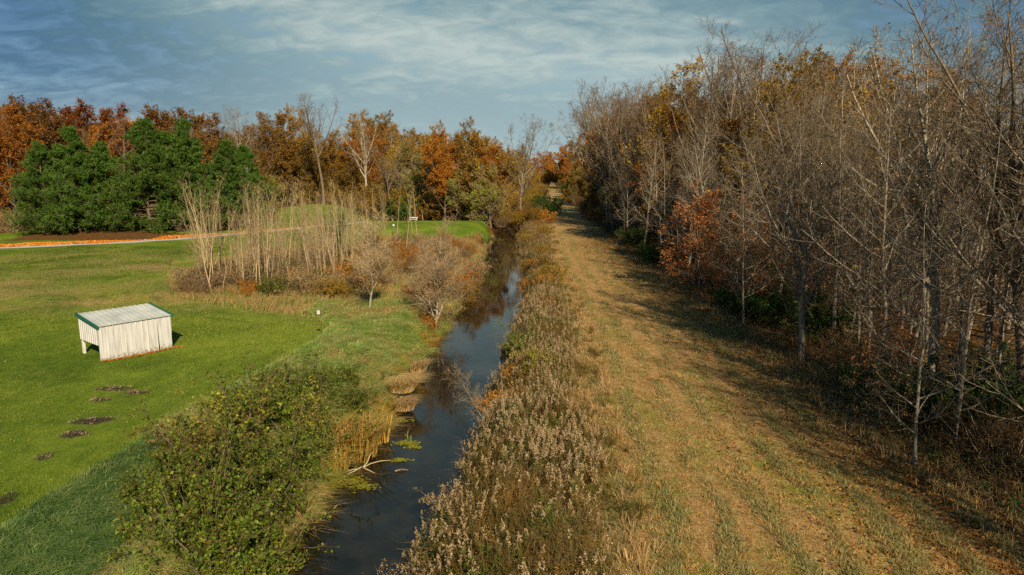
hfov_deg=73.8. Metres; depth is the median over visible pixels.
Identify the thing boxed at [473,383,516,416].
orange shrub
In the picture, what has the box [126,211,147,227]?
olive shrub
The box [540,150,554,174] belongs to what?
oak tree
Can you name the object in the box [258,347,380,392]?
green shrub
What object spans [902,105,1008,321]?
young tree
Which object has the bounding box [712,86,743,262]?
ivy covered tree
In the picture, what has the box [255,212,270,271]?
sapling
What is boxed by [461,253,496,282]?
tan shrub
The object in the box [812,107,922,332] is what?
young tree
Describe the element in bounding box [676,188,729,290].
oak sapling
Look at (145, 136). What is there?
pine tree
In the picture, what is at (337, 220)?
sapling
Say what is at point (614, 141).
bare tree
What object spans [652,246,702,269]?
twiggy shrub
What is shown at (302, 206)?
sapling
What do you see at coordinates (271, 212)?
sapling
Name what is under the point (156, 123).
oak tree
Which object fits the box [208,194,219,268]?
sapling
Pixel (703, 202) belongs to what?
oak sapling
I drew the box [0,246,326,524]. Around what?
lawn grass
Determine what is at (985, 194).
young tree
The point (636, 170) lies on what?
oak tree
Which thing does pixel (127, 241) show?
cart path
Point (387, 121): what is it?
oak tree
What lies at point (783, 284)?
olive shrub
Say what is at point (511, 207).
twiggy shrub
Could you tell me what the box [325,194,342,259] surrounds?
sapling
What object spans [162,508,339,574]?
green shrub
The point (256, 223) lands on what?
sapling
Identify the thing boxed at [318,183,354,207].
olive shrub
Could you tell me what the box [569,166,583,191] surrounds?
spreading tree
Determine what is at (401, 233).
twiggy shrub
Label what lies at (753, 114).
bare tree
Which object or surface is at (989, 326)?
bare tree
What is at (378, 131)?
oak tree
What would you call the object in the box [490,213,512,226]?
twiggy shrub
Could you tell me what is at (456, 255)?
twiggy shrub
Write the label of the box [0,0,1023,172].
sky
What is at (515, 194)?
olive shrub
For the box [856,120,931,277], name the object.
young tree
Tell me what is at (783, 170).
bare tree
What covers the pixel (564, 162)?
oak tree
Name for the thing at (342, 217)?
sapling
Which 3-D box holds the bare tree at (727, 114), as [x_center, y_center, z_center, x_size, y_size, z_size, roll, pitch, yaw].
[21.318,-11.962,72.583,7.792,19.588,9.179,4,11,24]
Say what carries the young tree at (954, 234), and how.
on the ground at (570, 219)
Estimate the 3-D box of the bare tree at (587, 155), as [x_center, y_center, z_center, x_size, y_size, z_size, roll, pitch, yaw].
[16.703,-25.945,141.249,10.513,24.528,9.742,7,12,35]
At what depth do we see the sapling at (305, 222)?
60.84 m
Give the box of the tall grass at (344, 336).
[0,295,463,574]
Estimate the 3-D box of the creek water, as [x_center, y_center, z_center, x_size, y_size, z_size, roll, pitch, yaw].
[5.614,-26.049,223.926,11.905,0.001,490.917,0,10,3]
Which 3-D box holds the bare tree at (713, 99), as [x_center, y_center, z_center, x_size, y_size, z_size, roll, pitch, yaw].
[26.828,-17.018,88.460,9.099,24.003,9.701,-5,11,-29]
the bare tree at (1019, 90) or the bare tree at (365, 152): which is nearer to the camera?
the bare tree at (1019, 90)
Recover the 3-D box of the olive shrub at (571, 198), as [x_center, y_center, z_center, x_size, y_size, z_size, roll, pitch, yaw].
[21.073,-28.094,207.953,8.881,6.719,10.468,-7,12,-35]
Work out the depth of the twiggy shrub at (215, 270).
60.80 m
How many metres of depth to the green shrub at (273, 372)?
32.03 m
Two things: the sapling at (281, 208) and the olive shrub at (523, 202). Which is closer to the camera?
the sapling at (281, 208)
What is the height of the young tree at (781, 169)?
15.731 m
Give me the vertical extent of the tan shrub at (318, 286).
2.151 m
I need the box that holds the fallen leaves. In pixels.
[100,345,181,361]
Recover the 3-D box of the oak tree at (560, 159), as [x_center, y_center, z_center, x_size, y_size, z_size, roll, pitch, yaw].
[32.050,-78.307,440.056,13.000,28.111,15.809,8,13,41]
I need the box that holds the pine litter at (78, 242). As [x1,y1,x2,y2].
[0,225,320,246]
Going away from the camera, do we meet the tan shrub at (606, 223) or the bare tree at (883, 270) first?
the bare tree at (883, 270)
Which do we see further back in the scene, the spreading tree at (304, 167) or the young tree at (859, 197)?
the spreading tree at (304, 167)
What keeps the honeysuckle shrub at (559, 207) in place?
on the ground at (570, 219)
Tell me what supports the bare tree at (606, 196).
on the ground at (570, 219)
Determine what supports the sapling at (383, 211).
on the ground at (570, 219)
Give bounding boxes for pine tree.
[0,140,87,234]
[32,125,119,232]
[75,140,142,231]
[99,117,197,234]
[137,130,196,228]
[143,118,234,231]
[204,139,265,228]
[223,144,277,224]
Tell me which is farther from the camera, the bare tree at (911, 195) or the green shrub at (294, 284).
the green shrub at (294, 284)
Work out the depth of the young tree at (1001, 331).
25.93 m
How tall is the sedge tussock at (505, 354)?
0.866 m
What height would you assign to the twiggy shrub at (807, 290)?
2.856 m
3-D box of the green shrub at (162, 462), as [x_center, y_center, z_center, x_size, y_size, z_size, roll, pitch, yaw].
[-9.388,5.262,20.146,4.673,3.761,4.385,-3,10,-16]
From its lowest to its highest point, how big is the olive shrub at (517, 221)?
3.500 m
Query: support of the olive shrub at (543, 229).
on the ground at (570, 219)
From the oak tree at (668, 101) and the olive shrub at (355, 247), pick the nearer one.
the olive shrub at (355, 247)
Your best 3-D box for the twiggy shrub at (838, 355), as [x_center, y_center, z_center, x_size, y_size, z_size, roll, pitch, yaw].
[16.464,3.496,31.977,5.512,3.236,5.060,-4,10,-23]
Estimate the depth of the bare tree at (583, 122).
147.20 m
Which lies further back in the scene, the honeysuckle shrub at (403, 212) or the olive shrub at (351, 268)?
the honeysuckle shrub at (403, 212)
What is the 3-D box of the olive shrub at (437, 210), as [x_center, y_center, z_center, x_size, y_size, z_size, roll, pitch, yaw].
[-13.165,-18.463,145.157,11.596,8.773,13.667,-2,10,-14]
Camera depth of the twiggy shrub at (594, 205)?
144.90 m
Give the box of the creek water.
[281,223,526,574]
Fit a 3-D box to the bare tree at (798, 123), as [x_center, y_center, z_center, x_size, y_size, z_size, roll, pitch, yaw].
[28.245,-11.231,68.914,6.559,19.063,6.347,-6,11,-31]
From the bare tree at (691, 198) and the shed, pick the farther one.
the bare tree at (691, 198)
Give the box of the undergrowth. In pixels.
[600,221,1023,561]
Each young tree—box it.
[603,165,620,223]
[605,174,635,231]
[615,132,643,171]
[626,124,654,227]
[629,143,658,242]
[632,127,679,246]
[633,133,691,263]
[655,144,712,248]
[656,172,688,246]
[684,137,717,260]
[685,141,731,277]
[686,155,708,263]
[702,142,788,322]
[711,149,776,278]
[742,95,827,288]
[742,98,869,347]
[761,47,870,296]
[778,103,868,258]
[789,86,879,330]
[791,133,867,289]
[798,96,903,360]
[805,108,874,294]
[808,111,930,358]
[809,107,902,315]
[809,132,925,343]
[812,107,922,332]
[814,117,902,280]
[824,76,914,333]
[826,140,914,298]
[832,93,967,367]
[839,169,1013,465]
[851,114,989,347]
[855,97,998,375]
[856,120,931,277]
[861,156,940,327]
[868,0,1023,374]
[870,88,1023,446]
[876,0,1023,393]
[876,124,989,342]
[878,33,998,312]
[882,36,989,287]
[894,52,1023,371]
[896,136,1017,335]
[896,157,970,283]
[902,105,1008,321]
[907,150,1023,403]
[945,58,1022,351]
[945,220,1023,442]
[959,92,1023,329]
[963,86,1008,311]
[964,211,1015,347]
[968,167,1023,278]
[985,39,1023,340]
[990,204,1023,300]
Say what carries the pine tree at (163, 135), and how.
on the ground at (570, 219)
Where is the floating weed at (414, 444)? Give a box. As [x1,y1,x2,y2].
[334,238,501,492]
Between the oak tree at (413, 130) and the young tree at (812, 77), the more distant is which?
the oak tree at (413, 130)
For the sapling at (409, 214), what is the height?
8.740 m
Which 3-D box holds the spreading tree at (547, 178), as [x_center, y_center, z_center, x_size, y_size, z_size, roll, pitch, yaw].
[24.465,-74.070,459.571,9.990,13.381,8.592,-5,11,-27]
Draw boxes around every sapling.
[172,217,216,281]
[174,204,199,259]
[176,173,206,268]
[179,177,209,261]
[182,176,202,270]
[184,199,199,263]
[186,195,211,292]
[194,187,213,274]
[195,193,206,268]
[198,203,211,275]
[200,185,212,266]
[202,208,208,283]
[203,197,218,289]
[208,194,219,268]
[209,172,226,257]
[213,191,224,271]
[213,200,239,266]
[217,209,228,273]
[221,214,250,262]
[222,223,236,291]
[224,200,234,272]
[224,212,253,272]
[225,238,254,278]
[227,201,237,269]
[231,242,251,278]
[233,214,262,258]
[236,215,274,278]
[237,216,247,288]
[239,176,260,266]
[242,183,256,257]
[242,201,250,263]
[243,178,255,283]
[245,216,250,275]
[250,181,265,283]
[250,182,262,276]
[250,183,257,242]
[253,205,265,281]
[254,188,277,255]
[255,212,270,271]
[256,185,266,282]
[260,188,271,286]
[263,183,276,255]
[263,191,278,280]
[266,201,273,246]
[268,187,284,272]
[268,213,277,279]
[270,228,288,272]
[271,208,294,260]
[271,227,293,278]
[274,182,287,252]
[275,219,290,289]
[278,179,292,266]
[284,186,296,262]
[285,181,298,264]
[288,218,293,263]
[289,222,312,270]
[290,184,311,271]
[291,187,309,277]
[291,193,299,261]
[292,180,311,255]
[294,227,314,269]
[295,175,309,268]
[297,222,305,270]
[301,213,327,267]
[302,210,338,270]
[302,216,328,254]
[305,182,312,242]
[305,202,321,274]
[305,226,337,280]
[308,204,328,251]
[309,202,319,259]
[311,186,327,268]
[312,216,321,277]
[315,191,327,269]
[315,193,332,263]
[321,206,332,266]
[324,193,334,248]
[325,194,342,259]
[326,180,338,255]
[327,178,343,256]
[328,216,336,278]
[330,201,341,265]
[330,227,335,274]
[334,197,349,264]
[336,190,347,262]
[336,194,349,275]
[337,198,355,277]
[341,189,347,253]
[342,207,350,254]
[343,193,353,250]
[345,205,354,254]
[346,193,358,255]
[351,204,355,264]
[376,185,388,239]
[396,194,401,238]
[405,184,413,237]
[406,190,413,247]
[412,183,417,231]
[441,361,499,437]
[499,359,506,427]
[655,179,731,298]
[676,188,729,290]
[703,196,779,297]
[721,217,796,318]
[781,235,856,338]
[846,301,938,404]
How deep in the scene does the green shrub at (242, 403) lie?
23.71 m
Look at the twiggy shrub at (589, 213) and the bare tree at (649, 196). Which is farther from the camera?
the twiggy shrub at (589, 213)
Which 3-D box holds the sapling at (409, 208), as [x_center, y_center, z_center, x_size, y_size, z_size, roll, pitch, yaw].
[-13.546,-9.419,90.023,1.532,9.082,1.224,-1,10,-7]
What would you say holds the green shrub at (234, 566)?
on the ground at (570, 219)
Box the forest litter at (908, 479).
[571,228,1023,574]
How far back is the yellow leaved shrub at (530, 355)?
33.31 m
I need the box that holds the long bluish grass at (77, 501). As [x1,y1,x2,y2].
[0,436,181,574]
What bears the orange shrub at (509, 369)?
on the ground at (570, 219)
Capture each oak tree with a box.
[0,101,46,230]
[0,102,30,134]
[0,109,26,228]
[3,93,74,207]
[3,112,39,139]
[19,103,82,197]
[49,97,108,204]
[59,109,100,133]
[76,121,133,225]
[77,102,144,200]
[102,115,140,174]
[118,125,148,200]
[137,108,173,134]
[144,103,196,170]
[155,115,174,130]
[172,107,228,184]
[190,112,223,147]
[229,130,261,171]
[240,121,276,202]
[251,108,301,208]
[253,135,270,195]
[268,120,300,205]
[280,103,313,166]
[302,119,326,156]
[316,127,351,182]
[338,126,387,186]
[342,109,367,143]
[347,113,387,147]
[359,118,382,173]
[360,122,406,174]
[365,124,386,157]
[374,110,395,145]
[379,112,399,145]
[384,127,417,162]
[393,129,431,189]
[400,134,434,167]
[417,127,462,220]
[425,120,449,170]
[428,141,462,220]
[454,116,487,220]
[472,141,509,224]
[475,135,499,151]
[498,147,532,190]
[504,150,520,191]
[515,145,529,187]
[523,164,536,186]
[532,152,546,176]
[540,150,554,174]
[542,153,557,173]
[549,144,568,181]
[558,150,573,183]
[560,151,574,182]
[566,132,586,176]
[574,127,598,172]
[584,113,616,203]
[619,55,706,245]
[624,104,695,241]
[633,85,672,180]
[635,133,668,217]
[636,91,672,159]
[640,93,689,112]
[687,96,721,121]
[710,92,757,250]
[711,53,817,284]
[780,88,900,248]
[788,44,865,213]
[792,48,835,235]
[794,51,888,208]
[823,53,903,246]
[860,53,901,111]
[895,86,953,235]
[897,68,980,212]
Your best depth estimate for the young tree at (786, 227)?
38.15 m
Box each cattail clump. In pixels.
[301,402,399,465]
[307,436,372,473]
[338,400,409,444]
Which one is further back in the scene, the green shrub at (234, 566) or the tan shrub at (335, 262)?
the tan shrub at (335, 262)
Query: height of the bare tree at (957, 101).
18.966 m
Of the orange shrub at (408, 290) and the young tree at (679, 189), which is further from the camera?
the young tree at (679, 189)
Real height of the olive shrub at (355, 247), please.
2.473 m
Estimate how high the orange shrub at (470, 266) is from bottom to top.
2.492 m
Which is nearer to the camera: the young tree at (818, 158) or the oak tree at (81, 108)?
the young tree at (818, 158)
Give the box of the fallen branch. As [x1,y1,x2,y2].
[341,452,389,477]
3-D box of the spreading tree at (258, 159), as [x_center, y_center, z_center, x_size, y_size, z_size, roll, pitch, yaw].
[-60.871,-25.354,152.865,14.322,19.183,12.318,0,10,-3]
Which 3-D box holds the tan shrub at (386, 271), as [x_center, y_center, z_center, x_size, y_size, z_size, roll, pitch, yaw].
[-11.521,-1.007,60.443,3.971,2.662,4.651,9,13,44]
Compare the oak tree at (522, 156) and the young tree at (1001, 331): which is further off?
the oak tree at (522, 156)
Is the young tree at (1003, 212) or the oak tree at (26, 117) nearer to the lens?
the young tree at (1003, 212)
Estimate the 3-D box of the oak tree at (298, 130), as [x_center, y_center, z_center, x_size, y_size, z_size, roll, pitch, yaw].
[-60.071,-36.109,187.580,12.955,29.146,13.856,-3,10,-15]
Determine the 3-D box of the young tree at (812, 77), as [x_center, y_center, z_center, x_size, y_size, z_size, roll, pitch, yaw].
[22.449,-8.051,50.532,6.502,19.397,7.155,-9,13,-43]
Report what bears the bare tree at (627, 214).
on the ground at (570, 219)
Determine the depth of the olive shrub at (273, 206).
146.97 m
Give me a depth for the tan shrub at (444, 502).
22.02 m
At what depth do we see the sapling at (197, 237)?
62.49 m
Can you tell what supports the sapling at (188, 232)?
on the ground at (570, 219)
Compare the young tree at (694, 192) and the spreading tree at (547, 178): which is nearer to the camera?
the young tree at (694, 192)
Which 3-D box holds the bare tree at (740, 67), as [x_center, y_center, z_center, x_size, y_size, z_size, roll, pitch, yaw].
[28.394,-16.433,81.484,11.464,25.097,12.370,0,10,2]
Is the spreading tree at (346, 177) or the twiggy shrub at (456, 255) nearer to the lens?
the twiggy shrub at (456, 255)
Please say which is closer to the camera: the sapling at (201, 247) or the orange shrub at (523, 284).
the sapling at (201, 247)
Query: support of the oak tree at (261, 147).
on the ground at (570, 219)
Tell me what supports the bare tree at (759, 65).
on the ground at (570, 219)
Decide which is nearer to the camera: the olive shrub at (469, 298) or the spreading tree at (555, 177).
the olive shrub at (469, 298)
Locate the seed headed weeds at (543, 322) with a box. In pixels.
[385,218,681,574]
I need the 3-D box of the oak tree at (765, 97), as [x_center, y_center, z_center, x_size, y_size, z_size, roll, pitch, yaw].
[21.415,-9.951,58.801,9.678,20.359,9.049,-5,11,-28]
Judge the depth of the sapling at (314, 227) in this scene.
68.74 m
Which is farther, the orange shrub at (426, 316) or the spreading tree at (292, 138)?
the spreading tree at (292, 138)
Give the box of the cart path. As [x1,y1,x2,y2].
[0,222,362,248]
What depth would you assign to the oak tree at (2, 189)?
116.51 m
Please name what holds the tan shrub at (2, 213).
on the ground at (570, 219)
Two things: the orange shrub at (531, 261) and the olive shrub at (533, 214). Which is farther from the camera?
the olive shrub at (533, 214)
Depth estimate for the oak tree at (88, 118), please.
133.23 m
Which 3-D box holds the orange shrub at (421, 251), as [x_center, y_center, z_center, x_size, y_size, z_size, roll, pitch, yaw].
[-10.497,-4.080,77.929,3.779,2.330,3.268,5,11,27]
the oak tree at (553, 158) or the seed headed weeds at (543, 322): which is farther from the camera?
the oak tree at (553, 158)
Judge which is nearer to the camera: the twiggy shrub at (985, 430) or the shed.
the twiggy shrub at (985, 430)
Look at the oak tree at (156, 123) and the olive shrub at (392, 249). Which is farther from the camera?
the oak tree at (156, 123)
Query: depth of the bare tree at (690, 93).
80.09 m
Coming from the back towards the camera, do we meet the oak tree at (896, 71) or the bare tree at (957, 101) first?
the oak tree at (896, 71)
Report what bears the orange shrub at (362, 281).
on the ground at (570, 219)
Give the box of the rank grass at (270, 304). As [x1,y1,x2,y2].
[165,225,495,332]
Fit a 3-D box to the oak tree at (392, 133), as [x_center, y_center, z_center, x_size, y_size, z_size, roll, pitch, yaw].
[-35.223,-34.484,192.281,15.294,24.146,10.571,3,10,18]
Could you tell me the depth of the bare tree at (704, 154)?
82.73 m
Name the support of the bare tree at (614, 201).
on the ground at (570, 219)
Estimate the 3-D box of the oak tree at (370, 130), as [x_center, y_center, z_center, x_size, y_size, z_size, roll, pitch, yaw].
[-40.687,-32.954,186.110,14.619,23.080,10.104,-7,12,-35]
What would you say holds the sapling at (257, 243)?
on the ground at (570, 219)
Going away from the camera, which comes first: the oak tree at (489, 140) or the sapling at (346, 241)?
the sapling at (346, 241)
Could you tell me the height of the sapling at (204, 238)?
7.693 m
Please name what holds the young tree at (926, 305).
on the ground at (570, 219)
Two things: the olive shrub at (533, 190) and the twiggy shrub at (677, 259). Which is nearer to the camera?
the twiggy shrub at (677, 259)
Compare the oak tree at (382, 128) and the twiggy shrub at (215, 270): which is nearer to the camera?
the twiggy shrub at (215, 270)
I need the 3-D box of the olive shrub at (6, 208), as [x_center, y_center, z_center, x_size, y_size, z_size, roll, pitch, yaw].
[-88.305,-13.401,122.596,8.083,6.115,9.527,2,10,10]
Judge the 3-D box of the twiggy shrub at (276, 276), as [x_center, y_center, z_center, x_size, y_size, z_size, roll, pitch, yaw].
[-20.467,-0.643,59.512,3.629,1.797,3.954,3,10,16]
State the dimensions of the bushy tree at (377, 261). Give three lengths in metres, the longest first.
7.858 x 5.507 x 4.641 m
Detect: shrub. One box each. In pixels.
[0,203,28,228]
[0,206,20,230]
[0,207,25,231]
[98,459,304,574]
[112,406,289,554]
[116,397,276,524]
[117,371,286,480]
[117,460,315,574]
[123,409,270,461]
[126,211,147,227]
[132,376,281,457]
[141,558,225,574]
[146,207,181,228]
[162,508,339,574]
[163,275,232,293]
[169,263,214,284]
[170,357,289,463]
[182,259,227,283]
[194,267,235,288]
[194,360,321,409]
[206,413,319,529]
[210,211,239,229]
[210,386,335,491]
[212,265,266,287]
[215,347,338,432]
[216,257,244,274]
[218,268,255,283]
[228,276,261,295]
[228,350,326,390]
[230,256,280,274]
[233,256,277,281]
[233,353,345,401]
[240,259,308,295]
[256,379,378,465]
[258,252,294,270]
[258,270,291,286]
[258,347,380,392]
[261,198,285,216]
[263,254,296,273]
[265,247,303,265]
[273,260,340,295]
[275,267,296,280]
[276,263,329,290]
[278,192,314,206]
[282,267,327,287]
[284,251,312,265]
[286,374,331,432]
[292,371,400,415]
[293,189,331,204]
[293,272,357,294]
[294,261,332,275]
[295,255,335,267]
[296,258,333,279]
[311,255,353,269]
[312,272,357,298]
[314,259,357,280]
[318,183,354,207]
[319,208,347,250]
[320,190,339,204]
[322,268,369,287]
[326,243,360,261]
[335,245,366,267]
[338,254,364,267]
[341,260,364,280]
[343,243,364,255]
[346,275,378,286]
[348,182,385,209]
[351,187,386,218]
[354,196,376,215]
[358,183,409,220]
[362,556,435,574]
[366,261,407,287]
[372,195,422,220]
[374,232,386,242]
[379,239,398,251]
[384,235,405,250]
[385,229,409,241]
[387,247,435,276]
[391,241,420,260]
[396,252,418,269]
[397,229,429,247]
[401,276,426,298]
[403,188,434,219]
[407,207,429,220]
[409,232,442,252]
[412,243,434,257]
[414,476,474,535]
[416,307,441,330]
[419,194,458,220]
[426,194,478,219]
[426,244,471,265]
[436,231,464,242]
[446,237,463,247]
[449,265,484,292]
[449,281,482,304]
[453,241,480,259]
[454,204,483,220]
[458,240,479,252]
[460,259,485,271]
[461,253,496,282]
[463,202,514,226]
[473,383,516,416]
[488,307,565,355]
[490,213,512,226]
[500,357,523,381]
[502,209,525,224]
[504,200,534,213]
[506,186,519,201]
[507,198,532,211]
[507,338,561,377]
[514,205,542,224]
[514,277,530,288]
[516,229,533,235]
[516,258,533,271]
[518,232,535,242]
[519,193,538,202]
[525,188,541,194]
[527,201,558,219]
[527,258,536,267]
[529,195,560,216]
[530,243,556,255]
[530,294,556,308]
[532,273,560,285]
[533,194,565,214]
[533,224,554,233]
[534,262,571,280]
[535,184,549,190]
[535,189,548,197]
[536,205,556,223]
[537,254,557,265]
[556,182,565,191]
[559,185,574,202]
[564,190,581,204]
[568,191,585,206]
[576,196,604,219]
[579,202,596,217]
[581,204,611,225]
[587,203,602,221]
[599,215,618,227]
[614,225,655,246]
[634,242,681,264]
[636,243,657,257]
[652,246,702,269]
[666,236,687,248]
[678,262,721,279]
[686,268,719,286]
[703,265,763,293]
[707,286,741,307]
[713,270,747,290]
[713,286,773,319]
[714,244,773,271]
[730,251,789,277]
[740,276,783,299]
[741,268,777,294]
[748,282,831,331]
[764,274,810,295]
[766,289,789,314]
[780,291,863,340]
[783,280,832,302]
[798,327,927,389]
[810,283,857,313]
[817,314,901,348]
[828,355,966,427]
[828,356,961,421]
[858,333,947,378]
[910,364,1023,433]
[920,385,1023,476]
[927,338,1023,429]
[979,406,1023,456]
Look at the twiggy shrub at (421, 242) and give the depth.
83.30 m
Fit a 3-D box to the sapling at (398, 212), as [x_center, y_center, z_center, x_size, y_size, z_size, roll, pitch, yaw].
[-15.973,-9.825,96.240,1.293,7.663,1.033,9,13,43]
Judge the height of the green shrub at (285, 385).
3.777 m
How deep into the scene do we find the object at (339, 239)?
85.83 m
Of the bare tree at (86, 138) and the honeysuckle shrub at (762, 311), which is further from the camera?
the bare tree at (86, 138)
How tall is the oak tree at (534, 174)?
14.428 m
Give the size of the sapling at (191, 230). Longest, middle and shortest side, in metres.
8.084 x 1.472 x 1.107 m
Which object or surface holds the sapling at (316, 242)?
on the ground at (570, 219)
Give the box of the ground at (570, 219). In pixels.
[0,175,1023,574]
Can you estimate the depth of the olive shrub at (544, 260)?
72.84 m
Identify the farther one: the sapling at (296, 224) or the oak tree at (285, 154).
the oak tree at (285, 154)
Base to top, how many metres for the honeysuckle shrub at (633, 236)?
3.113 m
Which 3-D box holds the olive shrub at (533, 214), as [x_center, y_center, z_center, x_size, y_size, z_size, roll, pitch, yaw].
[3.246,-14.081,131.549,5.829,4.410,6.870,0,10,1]
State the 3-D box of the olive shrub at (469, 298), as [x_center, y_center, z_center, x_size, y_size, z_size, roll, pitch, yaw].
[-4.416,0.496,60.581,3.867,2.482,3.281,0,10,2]
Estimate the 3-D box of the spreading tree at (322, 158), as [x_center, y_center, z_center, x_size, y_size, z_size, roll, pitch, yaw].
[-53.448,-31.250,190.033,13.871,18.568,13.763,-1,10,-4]
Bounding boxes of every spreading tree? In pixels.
[210,131,274,193]
[233,159,267,195]
[251,162,276,201]
[265,163,290,206]
[273,173,299,207]
[285,160,309,204]
[288,135,316,167]
[291,136,329,201]
[303,159,333,200]
[306,155,341,188]
[311,147,331,179]
[330,144,370,196]
[363,168,377,188]
[372,139,387,185]
[375,133,417,192]
[380,138,415,195]
[383,133,431,218]
[397,149,429,219]
[421,130,468,218]
[421,169,451,220]
[441,161,478,220]
[447,162,466,220]
[453,128,521,220]
[460,162,510,227]
[542,168,555,186]
[550,166,561,186]
[566,164,588,202]
[569,158,584,187]
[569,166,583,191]
[575,156,597,203]
[583,176,605,204]
[593,159,616,218]
[606,169,641,230]
[637,155,690,229]
[640,175,682,241]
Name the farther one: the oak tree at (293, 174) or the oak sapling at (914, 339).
the oak tree at (293, 174)
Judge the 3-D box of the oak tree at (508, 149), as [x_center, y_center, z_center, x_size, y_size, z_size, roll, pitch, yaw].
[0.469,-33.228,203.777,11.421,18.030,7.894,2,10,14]
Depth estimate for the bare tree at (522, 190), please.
137.89 m
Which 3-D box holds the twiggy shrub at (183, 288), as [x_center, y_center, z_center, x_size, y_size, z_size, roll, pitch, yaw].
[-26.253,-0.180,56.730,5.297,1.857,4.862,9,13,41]
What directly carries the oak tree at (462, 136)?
on the ground at (570, 219)
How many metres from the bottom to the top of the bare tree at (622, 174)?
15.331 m
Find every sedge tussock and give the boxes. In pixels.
[387,370,434,393]
[393,393,426,411]
[410,358,434,372]
[493,342,511,357]
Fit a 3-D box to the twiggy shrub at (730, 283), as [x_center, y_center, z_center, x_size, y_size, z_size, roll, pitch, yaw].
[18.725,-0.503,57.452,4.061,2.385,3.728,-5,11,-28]
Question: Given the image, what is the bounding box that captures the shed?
[74,302,173,361]
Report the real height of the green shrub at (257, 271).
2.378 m
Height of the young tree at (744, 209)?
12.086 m
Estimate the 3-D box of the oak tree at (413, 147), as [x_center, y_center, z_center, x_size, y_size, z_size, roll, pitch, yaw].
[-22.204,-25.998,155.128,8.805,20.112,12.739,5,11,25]
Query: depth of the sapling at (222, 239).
62.58 m
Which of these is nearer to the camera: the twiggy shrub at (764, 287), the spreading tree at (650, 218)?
the twiggy shrub at (764, 287)
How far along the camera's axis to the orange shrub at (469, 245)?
88.46 m
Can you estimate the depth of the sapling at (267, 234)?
56.98 m
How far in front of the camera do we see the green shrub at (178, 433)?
22.25 m
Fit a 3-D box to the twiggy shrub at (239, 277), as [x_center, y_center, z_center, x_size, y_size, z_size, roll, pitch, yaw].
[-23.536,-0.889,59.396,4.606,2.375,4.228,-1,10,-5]
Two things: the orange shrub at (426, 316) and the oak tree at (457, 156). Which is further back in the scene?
the oak tree at (457, 156)
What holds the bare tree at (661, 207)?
on the ground at (570, 219)
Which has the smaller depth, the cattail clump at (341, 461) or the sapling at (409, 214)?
the cattail clump at (341, 461)
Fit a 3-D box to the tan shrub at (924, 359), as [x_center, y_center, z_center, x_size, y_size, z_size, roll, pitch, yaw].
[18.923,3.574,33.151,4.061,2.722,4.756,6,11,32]
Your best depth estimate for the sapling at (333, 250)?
56.79 m
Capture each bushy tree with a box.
[343,205,404,307]
[386,228,478,332]
[412,215,466,297]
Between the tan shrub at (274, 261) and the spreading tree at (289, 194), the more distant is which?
the spreading tree at (289, 194)
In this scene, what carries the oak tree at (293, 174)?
on the ground at (570, 219)
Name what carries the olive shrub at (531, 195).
on the ground at (570, 219)
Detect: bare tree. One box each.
[63,117,128,150]
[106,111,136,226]
[218,102,258,175]
[246,124,279,202]
[291,92,342,204]
[315,128,353,158]
[332,108,381,195]
[369,148,403,220]
[377,121,400,172]
[392,136,407,217]
[503,114,559,228]
[550,104,607,185]
[563,104,613,215]
[567,84,629,202]
[577,79,657,219]
[583,90,643,220]
[584,69,677,211]
[585,99,643,226]
[591,89,644,209]
[593,136,617,227]
[594,110,643,224]
[600,76,676,222]
[600,163,634,229]
[601,129,647,231]
[604,120,645,219]
[607,155,634,230]
[609,138,638,210]
[613,162,643,244]
[618,120,640,220]
[623,78,700,158]
[629,128,667,244]
[646,170,677,244]
[650,103,712,242]
[659,44,739,243]
[663,138,702,258]
[664,122,736,285]
[666,83,729,239]
[668,68,745,247]
[668,107,719,275]
[674,21,826,245]
[676,158,704,257]
[677,75,742,250]
[681,115,723,239]
[685,62,760,188]
[689,61,748,166]
[692,15,826,233]
[699,82,860,361]
[700,156,744,273]
[703,42,805,245]
[708,126,754,239]
[711,92,860,299]
[719,51,824,271]
[723,63,848,288]
[727,96,763,235]
[732,75,789,251]
[735,70,813,246]
[736,51,824,253]
[736,97,835,280]
[745,76,833,263]
[766,82,884,298]
[772,62,979,410]
[774,83,819,240]
[795,48,897,233]
[795,50,884,314]
[797,103,875,341]
[808,36,921,253]
[809,92,895,290]
[819,13,1007,395]
[823,60,920,247]
[864,59,992,304]
[868,68,969,269]
[870,0,1023,431]
[870,91,919,207]
[871,77,975,320]
[872,71,947,150]
[875,0,1000,350]
[890,0,1023,388]
[891,32,1023,392]
[901,94,984,302]
[910,11,1021,223]
[948,40,1023,332]
[965,33,1020,270]
[969,65,1023,351]
[969,170,1023,379]
[974,41,1023,296]
[982,54,1023,319]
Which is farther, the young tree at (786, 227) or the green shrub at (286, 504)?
the young tree at (786, 227)
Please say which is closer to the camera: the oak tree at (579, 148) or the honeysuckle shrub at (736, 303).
the honeysuckle shrub at (736, 303)
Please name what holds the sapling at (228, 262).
on the ground at (570, 219)
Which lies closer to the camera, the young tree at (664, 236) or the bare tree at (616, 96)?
the young tree at (664, 236)
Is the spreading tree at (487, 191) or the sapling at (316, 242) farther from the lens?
the spreading tree at (487, 191)
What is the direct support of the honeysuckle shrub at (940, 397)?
on the ground at (570, 219)
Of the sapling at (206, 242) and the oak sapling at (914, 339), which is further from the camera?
the sapling at (206, 242)

